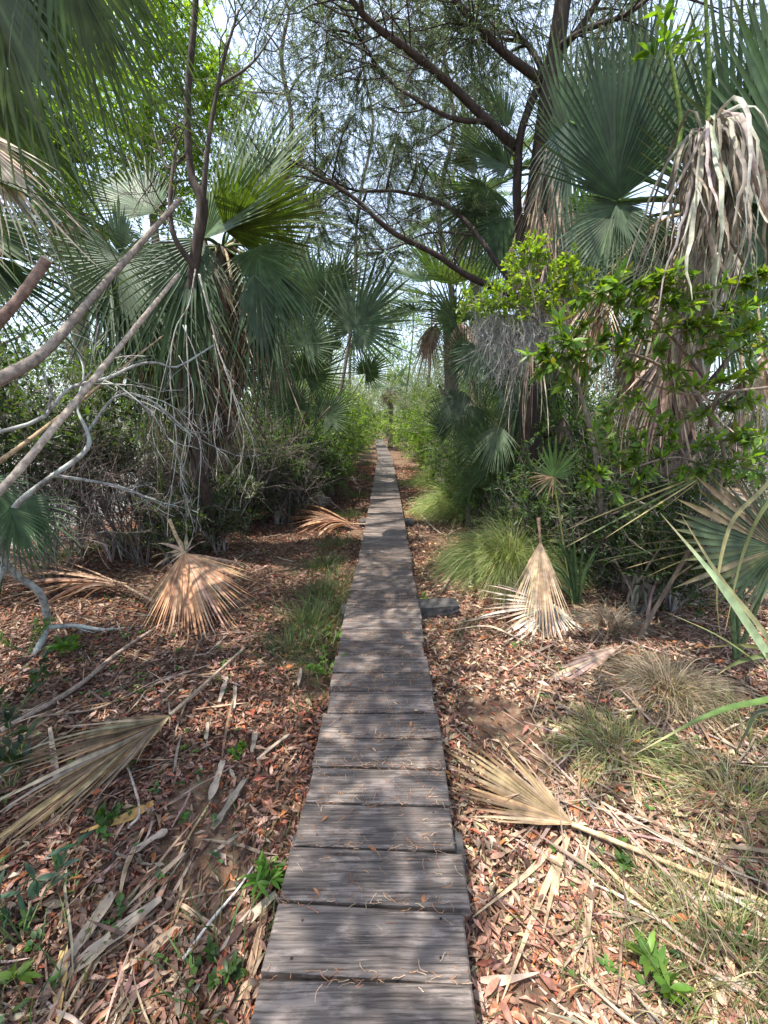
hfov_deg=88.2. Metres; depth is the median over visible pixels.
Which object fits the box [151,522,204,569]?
dead palm frond
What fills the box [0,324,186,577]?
shrub
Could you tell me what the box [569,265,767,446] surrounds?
cabbage palm
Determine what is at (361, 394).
shrub
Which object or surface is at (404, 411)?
palmetto
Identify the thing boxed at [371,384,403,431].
shrub
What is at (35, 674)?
leafy sprig
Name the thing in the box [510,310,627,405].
thicket tree
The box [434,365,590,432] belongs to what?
shrub
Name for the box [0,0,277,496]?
leafy tree
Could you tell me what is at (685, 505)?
bare shrub
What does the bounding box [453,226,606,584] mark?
shrub
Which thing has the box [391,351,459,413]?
thicket tree
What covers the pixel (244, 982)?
palm strap
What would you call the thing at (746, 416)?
thicket tree
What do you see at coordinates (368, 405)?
shrub
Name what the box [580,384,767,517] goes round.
shrub
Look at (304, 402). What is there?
shrub
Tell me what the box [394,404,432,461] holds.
shrub
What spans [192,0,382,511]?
cedar tree
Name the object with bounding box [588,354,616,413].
thicket tree
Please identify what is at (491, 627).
palm strap
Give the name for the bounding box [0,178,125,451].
leafy tree
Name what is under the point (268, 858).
palm strap
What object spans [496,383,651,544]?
shrub
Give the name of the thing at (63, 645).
leafy sprig
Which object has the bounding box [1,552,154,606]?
dead palm frond
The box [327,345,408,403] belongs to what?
thicket tree
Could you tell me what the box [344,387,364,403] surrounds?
palmetto
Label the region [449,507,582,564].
grass tussock
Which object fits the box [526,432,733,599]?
bare shrub
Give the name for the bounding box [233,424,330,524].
shrub
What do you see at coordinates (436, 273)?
cabbage palm
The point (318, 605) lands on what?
grass
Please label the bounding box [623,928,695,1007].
leafy sprig
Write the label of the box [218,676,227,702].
wood chip
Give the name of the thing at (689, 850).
palm strap
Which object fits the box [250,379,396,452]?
shrub
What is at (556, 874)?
palm strap
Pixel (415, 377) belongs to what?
thicket tree
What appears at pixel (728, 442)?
shrub
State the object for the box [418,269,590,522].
palmetto
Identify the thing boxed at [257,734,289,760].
wood chip
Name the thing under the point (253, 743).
wood chip
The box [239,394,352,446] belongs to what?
shrub
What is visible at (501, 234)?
cabbage palm
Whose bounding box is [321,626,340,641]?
leafy sprig
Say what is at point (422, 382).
thicket tree
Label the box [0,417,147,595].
bare shrub
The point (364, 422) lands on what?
shrub
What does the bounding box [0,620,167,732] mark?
dead stick
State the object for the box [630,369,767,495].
bare shrub
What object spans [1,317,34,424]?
thicket tree
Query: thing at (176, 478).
bare shrub
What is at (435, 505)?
grass tussock
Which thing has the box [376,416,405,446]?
shrub
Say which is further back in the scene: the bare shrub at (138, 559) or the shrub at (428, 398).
the shrub at (428, 398)
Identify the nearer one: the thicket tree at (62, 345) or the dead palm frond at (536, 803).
the dead palm frond at (536, 803)
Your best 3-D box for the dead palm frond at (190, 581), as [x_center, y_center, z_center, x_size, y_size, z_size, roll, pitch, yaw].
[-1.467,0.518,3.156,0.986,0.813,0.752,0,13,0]
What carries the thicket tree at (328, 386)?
on the ground at (482, 721)
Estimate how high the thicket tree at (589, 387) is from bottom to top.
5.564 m
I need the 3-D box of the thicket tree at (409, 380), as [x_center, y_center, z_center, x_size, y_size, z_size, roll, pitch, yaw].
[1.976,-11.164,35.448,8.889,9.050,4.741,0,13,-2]
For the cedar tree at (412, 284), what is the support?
on the ground at (482, 721)
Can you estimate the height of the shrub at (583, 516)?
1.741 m
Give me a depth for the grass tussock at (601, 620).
3.29 m
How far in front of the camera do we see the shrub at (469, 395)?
10.35 m
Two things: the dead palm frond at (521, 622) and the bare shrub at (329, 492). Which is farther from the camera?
the bare shrub at (329, 492)
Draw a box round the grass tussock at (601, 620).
[561,591,683,649]
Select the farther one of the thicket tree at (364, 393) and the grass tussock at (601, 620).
the thicket tree at (364, 393)
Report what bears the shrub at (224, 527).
on the ground at (482, 721)
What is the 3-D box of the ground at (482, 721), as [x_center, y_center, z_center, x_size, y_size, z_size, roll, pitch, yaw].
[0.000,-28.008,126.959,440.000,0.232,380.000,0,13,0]
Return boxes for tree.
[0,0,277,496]
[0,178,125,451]
[0,299,265,660]
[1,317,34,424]
[2,267,141,434]
[8,326,63,396]
[20,0,261,447]
[30,278,164,454]
[52,345,162,450]
[89,0,322,553]
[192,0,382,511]
[240,0,767,546]
[244,360,364,401]
[254,0,428,401]
[296,347,372,437]
[297,349,383,408]
[301,336,383,416]
[305,352,397,406]
[325,335,393,402]
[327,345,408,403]
[328,354,393,434]
[334,225,427,388]
[334,352,376,416]
[335,363,398,407]
[344,356,380,406]
[345,1,536,299]
[346,369,385,421]
[347,370,395,418]
[357,311,495,405]
[359,136,452,409]
[359,353,385,408]
[360,2,523,360]
[363,295,468,420]
[364,330,483,406]
[370,356,414,416]
[371,356,408,416]
[379,343,443,443]
[383,336,421,414]
[383,350,434,416]
[383,352,442,409]
[383,357,443,408]
[390,373,432,406]
[391,344,441,416]
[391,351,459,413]
[392,363,485,412]
[398,339,443,402]
[439,314,615,414]
[509,0,767,427]
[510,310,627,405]
[558,321,613,425]
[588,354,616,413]
[702,307,766,494]
[703,324,767,445]
[705,324,767,424]
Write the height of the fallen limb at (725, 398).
1.312 m
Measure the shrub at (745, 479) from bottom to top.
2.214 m
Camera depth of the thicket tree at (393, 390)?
37.80 m
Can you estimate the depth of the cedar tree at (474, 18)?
3.96 m
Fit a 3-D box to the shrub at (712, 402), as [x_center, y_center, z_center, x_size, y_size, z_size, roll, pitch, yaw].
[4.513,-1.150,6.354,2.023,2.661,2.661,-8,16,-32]
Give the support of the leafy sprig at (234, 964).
on the ground at (482, 721)
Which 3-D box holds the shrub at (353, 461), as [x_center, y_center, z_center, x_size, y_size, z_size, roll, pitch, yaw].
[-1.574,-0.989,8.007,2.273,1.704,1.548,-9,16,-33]
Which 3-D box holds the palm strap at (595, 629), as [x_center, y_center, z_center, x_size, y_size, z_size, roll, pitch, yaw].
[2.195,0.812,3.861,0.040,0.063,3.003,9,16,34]
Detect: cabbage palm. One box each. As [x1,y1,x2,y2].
[6,86,353,548]
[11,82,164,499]
[216,111,370,435]
[370,366,410,447]
[378,226,518,492]
[395,99,535,407]
[429,24,643,533]
[460,172,678,428]
[520,0,767,599]
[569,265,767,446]
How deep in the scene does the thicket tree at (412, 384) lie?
18.67 m
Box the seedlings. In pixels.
[0,542,767,1023]
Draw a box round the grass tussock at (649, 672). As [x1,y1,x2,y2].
[572,639,766,753]
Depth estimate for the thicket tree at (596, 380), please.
16.76 m
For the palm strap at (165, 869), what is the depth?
1.50 m
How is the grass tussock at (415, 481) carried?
on the ground at (482, 721)
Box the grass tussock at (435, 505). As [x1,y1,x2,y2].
[403,467,519,531]
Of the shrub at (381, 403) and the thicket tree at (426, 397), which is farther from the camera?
the shrub at (381, 403)
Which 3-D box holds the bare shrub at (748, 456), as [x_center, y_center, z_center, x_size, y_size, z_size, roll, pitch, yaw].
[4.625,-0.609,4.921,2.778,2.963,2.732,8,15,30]
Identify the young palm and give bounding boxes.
[528,434,582,604]
[550,513,601,604]
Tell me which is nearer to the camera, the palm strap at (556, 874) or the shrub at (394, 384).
the palm strap at (556, 874)
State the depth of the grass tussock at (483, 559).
4.34 m
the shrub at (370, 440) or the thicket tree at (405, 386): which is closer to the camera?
the shrub at (370, 440)
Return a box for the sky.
[0,0,767,421]
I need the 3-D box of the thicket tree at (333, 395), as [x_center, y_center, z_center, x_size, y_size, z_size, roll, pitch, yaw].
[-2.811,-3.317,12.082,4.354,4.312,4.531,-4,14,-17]
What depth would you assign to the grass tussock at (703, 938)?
1.29 m
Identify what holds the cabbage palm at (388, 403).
on the ground at (482, 721)
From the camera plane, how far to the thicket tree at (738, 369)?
16.47 m
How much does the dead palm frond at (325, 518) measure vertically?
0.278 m
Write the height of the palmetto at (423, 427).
3.153 m
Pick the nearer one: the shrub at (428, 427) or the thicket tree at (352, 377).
the shrub at (428, 427)
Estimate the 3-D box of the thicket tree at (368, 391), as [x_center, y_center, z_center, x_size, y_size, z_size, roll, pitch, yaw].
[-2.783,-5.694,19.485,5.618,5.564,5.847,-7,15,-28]
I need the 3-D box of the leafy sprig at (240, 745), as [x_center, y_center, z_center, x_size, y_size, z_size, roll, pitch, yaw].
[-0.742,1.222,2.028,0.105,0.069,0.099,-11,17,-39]
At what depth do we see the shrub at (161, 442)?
6.57 m
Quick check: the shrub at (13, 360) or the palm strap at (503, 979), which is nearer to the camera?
the palm strap at (503, 979)
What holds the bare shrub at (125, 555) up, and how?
on the ground at (482, 721)
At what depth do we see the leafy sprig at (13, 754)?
1.91 m
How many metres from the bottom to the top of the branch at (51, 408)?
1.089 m
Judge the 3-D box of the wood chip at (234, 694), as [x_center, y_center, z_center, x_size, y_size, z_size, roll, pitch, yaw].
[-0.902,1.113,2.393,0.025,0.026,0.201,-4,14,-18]
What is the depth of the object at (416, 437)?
11.82 m
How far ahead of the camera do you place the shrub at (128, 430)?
5.20 m
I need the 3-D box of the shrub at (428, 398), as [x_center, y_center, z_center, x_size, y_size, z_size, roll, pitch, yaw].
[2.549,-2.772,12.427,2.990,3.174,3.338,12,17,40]
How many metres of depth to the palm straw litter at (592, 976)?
1.59 m
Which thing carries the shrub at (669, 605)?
on the ground at (482, 721)
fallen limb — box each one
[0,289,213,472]
[604,376,737,486]
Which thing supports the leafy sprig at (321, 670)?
on the ground at (482, 721)
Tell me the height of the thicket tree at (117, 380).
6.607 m
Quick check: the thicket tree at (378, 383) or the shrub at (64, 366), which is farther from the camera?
the thicket tree at (378, 383)
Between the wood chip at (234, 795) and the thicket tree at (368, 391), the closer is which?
the wood chip at (234, 795)
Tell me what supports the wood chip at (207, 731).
on the ground at (482, 721)
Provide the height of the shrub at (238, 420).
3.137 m
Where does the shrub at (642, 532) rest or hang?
on the ground at (482, 721)
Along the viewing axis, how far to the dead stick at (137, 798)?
1.78 m
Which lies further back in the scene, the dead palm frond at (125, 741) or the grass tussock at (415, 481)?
the grass tussock at (415, 481)
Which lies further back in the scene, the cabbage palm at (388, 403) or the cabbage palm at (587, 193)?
the cabbage palm at (388, 403)
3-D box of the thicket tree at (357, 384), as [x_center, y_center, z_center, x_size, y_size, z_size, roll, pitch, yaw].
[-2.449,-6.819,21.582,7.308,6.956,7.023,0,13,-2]
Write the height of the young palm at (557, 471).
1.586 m
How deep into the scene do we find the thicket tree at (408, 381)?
21.14 m
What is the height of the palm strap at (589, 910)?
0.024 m
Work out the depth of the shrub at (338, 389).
13.13 m
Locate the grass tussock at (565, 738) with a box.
[510,691,720,842]
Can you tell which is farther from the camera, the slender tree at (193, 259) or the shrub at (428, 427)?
the shrub at (428, 427)
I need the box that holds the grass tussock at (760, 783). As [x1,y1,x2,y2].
[610,729,767,932]
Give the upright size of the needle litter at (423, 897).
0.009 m
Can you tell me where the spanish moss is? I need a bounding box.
[448,310,576,410]
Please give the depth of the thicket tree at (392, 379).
41.66 m
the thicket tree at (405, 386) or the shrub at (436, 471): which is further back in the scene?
the thicket tree at (405, 386)
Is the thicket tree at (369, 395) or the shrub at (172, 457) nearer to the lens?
the shrub at (172, 457)
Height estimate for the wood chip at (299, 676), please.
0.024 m
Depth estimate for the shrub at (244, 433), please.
6.74 m
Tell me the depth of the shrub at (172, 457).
5.83 m
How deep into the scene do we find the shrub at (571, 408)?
6.61 m
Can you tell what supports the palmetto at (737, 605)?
on the ground at (482, 721)
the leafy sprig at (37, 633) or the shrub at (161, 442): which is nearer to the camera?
the leafy sprig at (37, 633)
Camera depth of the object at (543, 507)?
4.57 m
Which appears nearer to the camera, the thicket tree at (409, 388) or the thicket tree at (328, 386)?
the thicket tree at (328, 386)
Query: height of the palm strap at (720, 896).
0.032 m
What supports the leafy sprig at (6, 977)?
on the ground at (482, 721)
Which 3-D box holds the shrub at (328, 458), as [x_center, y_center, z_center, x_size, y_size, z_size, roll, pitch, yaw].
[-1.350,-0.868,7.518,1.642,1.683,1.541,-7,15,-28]
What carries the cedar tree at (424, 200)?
on the ground at (482, 721)
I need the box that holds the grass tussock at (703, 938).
[551,813,767,1023]
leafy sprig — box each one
[0,616,57,651]
[0,648,59,711]
[0,704,43,791]
[0,827,98,944]
[0,939,43,990]
[46,633,82,654]
[93,802,122,834]
[202,934,247,992]
[227,740,248,761]
[238,849,287,903]
[305,644,346,675]
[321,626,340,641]
[614,833,638,871]
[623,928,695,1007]
[631,0,707,66]
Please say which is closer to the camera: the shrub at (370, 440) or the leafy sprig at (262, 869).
the leafy sprig at (262, 869)
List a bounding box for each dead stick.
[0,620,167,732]
[29,674,210,718]
[104,723,140,828]
[182,866,252,959]
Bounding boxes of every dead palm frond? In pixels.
[0,647,244,853]
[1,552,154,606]
[141,519,257,646]
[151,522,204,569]
[284,503,364,538]
[443,730,767,905]
[478,578,598,650]
[509,517,572,640]
[549,642,623,682]
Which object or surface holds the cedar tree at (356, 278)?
on the ground at (482, 721)
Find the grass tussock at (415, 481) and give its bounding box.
[399,459,440,492]
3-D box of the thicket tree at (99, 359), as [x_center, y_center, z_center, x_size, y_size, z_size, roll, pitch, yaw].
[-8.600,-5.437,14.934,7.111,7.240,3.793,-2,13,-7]
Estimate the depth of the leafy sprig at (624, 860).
1.51 m
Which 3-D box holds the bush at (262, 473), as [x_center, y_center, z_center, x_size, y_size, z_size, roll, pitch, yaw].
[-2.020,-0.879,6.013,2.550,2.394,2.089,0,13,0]
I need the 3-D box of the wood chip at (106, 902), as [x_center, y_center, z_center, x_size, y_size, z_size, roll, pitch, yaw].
[-1.005,1.431,1.313,0.042,0.035,0.280,2,13,9]
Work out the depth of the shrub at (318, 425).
7.23 m
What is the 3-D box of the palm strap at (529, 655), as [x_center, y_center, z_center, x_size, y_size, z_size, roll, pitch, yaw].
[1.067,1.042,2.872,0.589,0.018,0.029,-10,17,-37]
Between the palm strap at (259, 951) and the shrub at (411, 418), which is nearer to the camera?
the palm strap at (259, 951)
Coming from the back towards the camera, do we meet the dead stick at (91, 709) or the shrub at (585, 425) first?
the shrub at (585, 425)
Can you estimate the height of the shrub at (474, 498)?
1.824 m
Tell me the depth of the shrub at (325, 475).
7.01 m
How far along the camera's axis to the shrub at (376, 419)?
16.71 m
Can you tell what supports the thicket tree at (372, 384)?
on the ground at (482, 721)
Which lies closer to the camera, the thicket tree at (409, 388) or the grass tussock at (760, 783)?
the grass tussock at (760, 783)
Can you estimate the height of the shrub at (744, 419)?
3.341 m
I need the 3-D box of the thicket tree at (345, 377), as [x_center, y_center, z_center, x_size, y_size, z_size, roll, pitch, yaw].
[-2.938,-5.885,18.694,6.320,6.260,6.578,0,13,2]
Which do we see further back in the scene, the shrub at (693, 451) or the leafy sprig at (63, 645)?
the shrub at (693, 451)
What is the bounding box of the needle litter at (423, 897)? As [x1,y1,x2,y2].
[265,490,470,998]
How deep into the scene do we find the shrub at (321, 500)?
7.20 m
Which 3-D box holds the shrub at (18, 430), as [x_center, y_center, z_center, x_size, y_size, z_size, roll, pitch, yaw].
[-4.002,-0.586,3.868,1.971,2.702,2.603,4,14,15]
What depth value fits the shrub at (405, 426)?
17.80 m
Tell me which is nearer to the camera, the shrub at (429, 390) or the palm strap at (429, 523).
the palm strap at (429, 523)
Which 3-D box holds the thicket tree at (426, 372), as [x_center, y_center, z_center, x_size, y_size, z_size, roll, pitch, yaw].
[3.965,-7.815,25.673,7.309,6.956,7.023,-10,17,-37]
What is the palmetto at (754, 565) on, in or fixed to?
on the ground at (482, 721)
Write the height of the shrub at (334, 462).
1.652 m
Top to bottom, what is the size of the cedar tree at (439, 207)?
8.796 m
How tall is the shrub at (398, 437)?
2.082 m
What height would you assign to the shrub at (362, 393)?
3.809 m
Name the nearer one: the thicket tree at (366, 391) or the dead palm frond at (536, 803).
the dead palm frond at (536, 803)
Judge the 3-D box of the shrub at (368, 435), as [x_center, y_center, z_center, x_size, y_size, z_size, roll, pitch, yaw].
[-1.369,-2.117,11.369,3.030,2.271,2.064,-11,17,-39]
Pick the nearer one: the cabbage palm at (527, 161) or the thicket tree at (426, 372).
the cabbage palm at (527, 161)
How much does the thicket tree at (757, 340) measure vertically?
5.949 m
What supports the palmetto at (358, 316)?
on the ground at (482, 721)
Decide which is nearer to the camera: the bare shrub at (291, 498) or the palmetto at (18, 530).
the palmetto at (18, 530)
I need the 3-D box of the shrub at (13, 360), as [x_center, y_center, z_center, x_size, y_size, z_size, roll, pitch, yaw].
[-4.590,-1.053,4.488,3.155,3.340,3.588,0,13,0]
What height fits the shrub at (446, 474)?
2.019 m
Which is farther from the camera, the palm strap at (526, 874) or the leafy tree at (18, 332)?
the leafy tree at (18, 332)
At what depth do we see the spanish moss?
2.80 m
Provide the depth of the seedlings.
1.51 m
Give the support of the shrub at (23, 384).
on the ground at (482, 721)
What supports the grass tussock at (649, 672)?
on the ground at (482, 721)
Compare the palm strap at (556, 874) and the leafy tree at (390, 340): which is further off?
the leafy tree at (390, 340)
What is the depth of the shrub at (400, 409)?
25.96 m
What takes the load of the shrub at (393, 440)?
on the ground at (482, 721)
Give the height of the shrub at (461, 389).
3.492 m
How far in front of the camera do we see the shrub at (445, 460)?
6.95 m
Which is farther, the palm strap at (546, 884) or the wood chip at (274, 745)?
the wood chip at (274, 745)
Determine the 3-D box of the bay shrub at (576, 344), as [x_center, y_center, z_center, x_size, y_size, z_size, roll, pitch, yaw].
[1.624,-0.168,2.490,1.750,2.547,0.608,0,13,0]
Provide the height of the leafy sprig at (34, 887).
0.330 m
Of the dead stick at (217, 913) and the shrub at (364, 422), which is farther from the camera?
the shrub at (364, 422)
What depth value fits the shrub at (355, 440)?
8.60 m
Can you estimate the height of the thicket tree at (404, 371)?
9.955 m
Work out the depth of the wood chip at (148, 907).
1.33 m
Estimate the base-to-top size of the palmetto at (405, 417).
3.726 m
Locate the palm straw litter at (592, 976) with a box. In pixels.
[0,506,767,1023]
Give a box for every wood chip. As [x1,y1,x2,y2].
[35,891,116,1005]
[60,896,161,982]
[134,829,167,853]
[204,722,209,739]
[208,760,224,800]
[211,777,247,830]
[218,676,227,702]
[232,685,236,708]
[250,731,257,752]
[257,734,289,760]
[297,668,301,685]
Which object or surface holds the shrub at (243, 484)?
on the ground at (482, 721)
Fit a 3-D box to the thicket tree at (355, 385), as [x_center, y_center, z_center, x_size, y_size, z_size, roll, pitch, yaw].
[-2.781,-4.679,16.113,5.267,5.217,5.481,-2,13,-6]
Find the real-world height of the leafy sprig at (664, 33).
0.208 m
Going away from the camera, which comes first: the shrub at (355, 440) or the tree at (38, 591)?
the tree at (38, 591)
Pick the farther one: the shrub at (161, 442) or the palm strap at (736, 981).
the shrub at (161, 442)
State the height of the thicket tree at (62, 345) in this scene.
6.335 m
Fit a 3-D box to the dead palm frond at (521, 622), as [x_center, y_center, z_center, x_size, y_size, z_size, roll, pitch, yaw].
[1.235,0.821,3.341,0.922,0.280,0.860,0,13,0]
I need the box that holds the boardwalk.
[250,439,476,1023]
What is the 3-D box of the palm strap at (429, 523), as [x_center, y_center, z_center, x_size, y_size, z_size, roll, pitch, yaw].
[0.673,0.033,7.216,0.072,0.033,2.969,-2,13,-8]
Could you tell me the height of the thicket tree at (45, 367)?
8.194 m
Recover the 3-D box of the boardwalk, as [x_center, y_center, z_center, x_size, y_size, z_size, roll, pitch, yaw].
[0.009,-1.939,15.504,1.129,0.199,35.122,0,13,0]
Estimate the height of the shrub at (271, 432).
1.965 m
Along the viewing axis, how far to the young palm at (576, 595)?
3.54 m
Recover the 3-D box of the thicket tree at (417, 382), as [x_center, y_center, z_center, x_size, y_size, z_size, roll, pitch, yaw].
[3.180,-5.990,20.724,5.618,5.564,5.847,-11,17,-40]
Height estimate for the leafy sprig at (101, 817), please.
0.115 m
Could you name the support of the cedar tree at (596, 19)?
on the ground at (482, 721)
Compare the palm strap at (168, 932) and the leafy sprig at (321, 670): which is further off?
the leafy sprig at (321, 670)
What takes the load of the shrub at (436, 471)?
on the ground at (482, 721)
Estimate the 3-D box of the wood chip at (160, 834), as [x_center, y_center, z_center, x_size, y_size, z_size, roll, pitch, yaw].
[-0.944,1.338,1.608,0.120,0.027,0.039,-11,17,-39]
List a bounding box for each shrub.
[0,302,160,488]
[0,315,170,555]
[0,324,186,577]
[0,325,143,586]
[0,409,217,567]
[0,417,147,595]
[1,286,167,509]
[1,346,226,533]
[6,331,180,562]
[7,369,218,559]
[78,419,242,547]
[91,393,245,484]
[117,359,295,488]
[120,476,200,565]
[129,403,238,508]
[154,388,281,522]
[171,466,263,555]
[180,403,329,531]
[208,444,275,530]
[211,409,286,522]
[213,413,340,525]
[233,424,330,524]
[238,380,345,506]
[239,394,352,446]
[240,378,341,439]
[241,380,307,444]
[246,397,356,443]
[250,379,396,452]
[272,378,383,445]
[275,439,341,513]
[287,424,348,503]
[291,427,349,509]
[300,404,371,495]
[302,424,370,486]
[306,408,366,491]
[307,369,367,415]
[312,486,327,512]
[320,450,367,503]
[329,378,366,406]
[329,384,392,452]
[332,381,374,426]
[332,388,380,421]
[336,398,397,475]
[337,391,399,454]
[348,401,396,462]
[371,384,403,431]
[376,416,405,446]
[383,385,438,424]
[383,404,436,468]
[387,431,401,450]
[388,400,429,456]
[389,375,441,429]
[389,377,440,434]
[390,421,407,452]
[390,427,434,472]
[391,402,443,481]
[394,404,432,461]
[402,386,431,415]
[406,370,486,424]
[409,378,483,443]
[409,405,495,495]
[413,380,518,441]
[415,394,501,494]
[419,368,496,426]
[422,457,440,486]
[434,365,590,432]
[437,417,496,525]
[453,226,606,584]
[483,434,592,574]
[485,338,633,466]
[488,373,707,466]
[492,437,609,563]
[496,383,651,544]
[514,253,767,640]
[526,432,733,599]
[542,383,705,492]
[545,425,686,586]
[550,318,716,441]
[551,421,767,628]
[554,405,767,547]
[554,440,756,622]
[569,466,741,618]
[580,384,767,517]
[593,348,767,458]
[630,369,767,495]
[656,389,767,507]
[696,366,767,491]
[700,361,767,466]
[701,371,767,503]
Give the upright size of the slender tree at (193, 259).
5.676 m
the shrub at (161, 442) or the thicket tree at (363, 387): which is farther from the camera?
the thicket tree at (363, 387)
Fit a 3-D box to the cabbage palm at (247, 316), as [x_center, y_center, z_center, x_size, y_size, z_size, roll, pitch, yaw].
[-1.936,-1.800,4.254,3.293,5.013,2.049,0,13,0]
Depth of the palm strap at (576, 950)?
1.32 m
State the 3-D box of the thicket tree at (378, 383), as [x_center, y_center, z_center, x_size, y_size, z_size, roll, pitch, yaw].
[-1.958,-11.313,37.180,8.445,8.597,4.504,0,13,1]
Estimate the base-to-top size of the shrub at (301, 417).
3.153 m
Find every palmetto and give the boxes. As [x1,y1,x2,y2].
[0,474,82,595]
[228,229,416,496]
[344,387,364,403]
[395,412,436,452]
[396,402,411,446]
[396,404,433,434]
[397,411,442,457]
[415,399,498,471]
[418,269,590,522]
[562,465,767,660]
[639,481,767,766]
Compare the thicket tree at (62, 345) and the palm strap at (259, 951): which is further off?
the thicket tree at (62, 345)
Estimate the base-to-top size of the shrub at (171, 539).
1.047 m
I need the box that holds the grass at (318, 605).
[0,459,767,1023]
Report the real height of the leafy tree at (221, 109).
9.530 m
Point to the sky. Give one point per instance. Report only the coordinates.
(220, 17)
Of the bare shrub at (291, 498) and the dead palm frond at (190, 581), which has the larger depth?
the bare shrub at (291, 498)
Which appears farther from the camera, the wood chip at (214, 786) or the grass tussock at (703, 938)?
the wood chip at (214, 786)
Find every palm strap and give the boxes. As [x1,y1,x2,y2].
[48,726,62,806]
[53,941,67,1021]
[80,800,154,832]
[118,827,144,906]
[120,923,182,970]
[127,852,184,906]
[217,891,276,953]
[234,924,262,1013]
[242,908,266,1013]
[252,856,275,872]
[408,501,444,534]
[442,568,452,590]
[455,625,523,640]
[457,613,507,623]
[473,833,565,916]
[480,972,538,985]
[502,836,568,998]
[510,643,553,669]
[532,676,543,713]
[543,837,569,932]
[560,876,593,972]
[575,837,702,911]
[579,842,591,987]
[585,585,613,666]
[600,801,766,883]
[682,895,765,902]
[707,973,767,991]
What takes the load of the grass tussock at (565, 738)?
on the ground at (482, 721)
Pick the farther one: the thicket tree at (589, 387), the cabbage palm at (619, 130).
the thicket tree at (589, 387)
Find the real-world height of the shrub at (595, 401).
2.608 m
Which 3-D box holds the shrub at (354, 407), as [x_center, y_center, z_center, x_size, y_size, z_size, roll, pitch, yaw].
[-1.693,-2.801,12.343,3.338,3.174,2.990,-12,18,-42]
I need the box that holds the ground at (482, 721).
[0,421,767,1023]
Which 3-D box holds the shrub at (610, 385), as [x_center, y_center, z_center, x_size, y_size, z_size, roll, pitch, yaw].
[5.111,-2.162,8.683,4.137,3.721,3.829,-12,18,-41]
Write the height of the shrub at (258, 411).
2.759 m
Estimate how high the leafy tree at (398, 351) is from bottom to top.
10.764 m
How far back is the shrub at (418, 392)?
16.05 m
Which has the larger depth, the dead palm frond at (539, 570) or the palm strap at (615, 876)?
the dead palm frond at (539, 570)
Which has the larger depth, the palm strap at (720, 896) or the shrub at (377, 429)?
the shrub at (377, 429)
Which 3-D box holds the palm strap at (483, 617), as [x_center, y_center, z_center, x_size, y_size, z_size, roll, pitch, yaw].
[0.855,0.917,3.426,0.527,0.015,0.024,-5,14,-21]
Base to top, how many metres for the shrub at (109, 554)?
2.429 m
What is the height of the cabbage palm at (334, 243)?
6.767 m
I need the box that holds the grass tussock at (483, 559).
[413,500,616,611]
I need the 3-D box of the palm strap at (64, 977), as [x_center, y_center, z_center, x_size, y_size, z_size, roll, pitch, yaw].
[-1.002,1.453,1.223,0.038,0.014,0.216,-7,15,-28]
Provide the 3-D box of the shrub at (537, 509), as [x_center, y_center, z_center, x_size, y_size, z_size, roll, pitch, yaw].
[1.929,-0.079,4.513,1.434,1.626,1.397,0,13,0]
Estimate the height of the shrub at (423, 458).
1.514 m

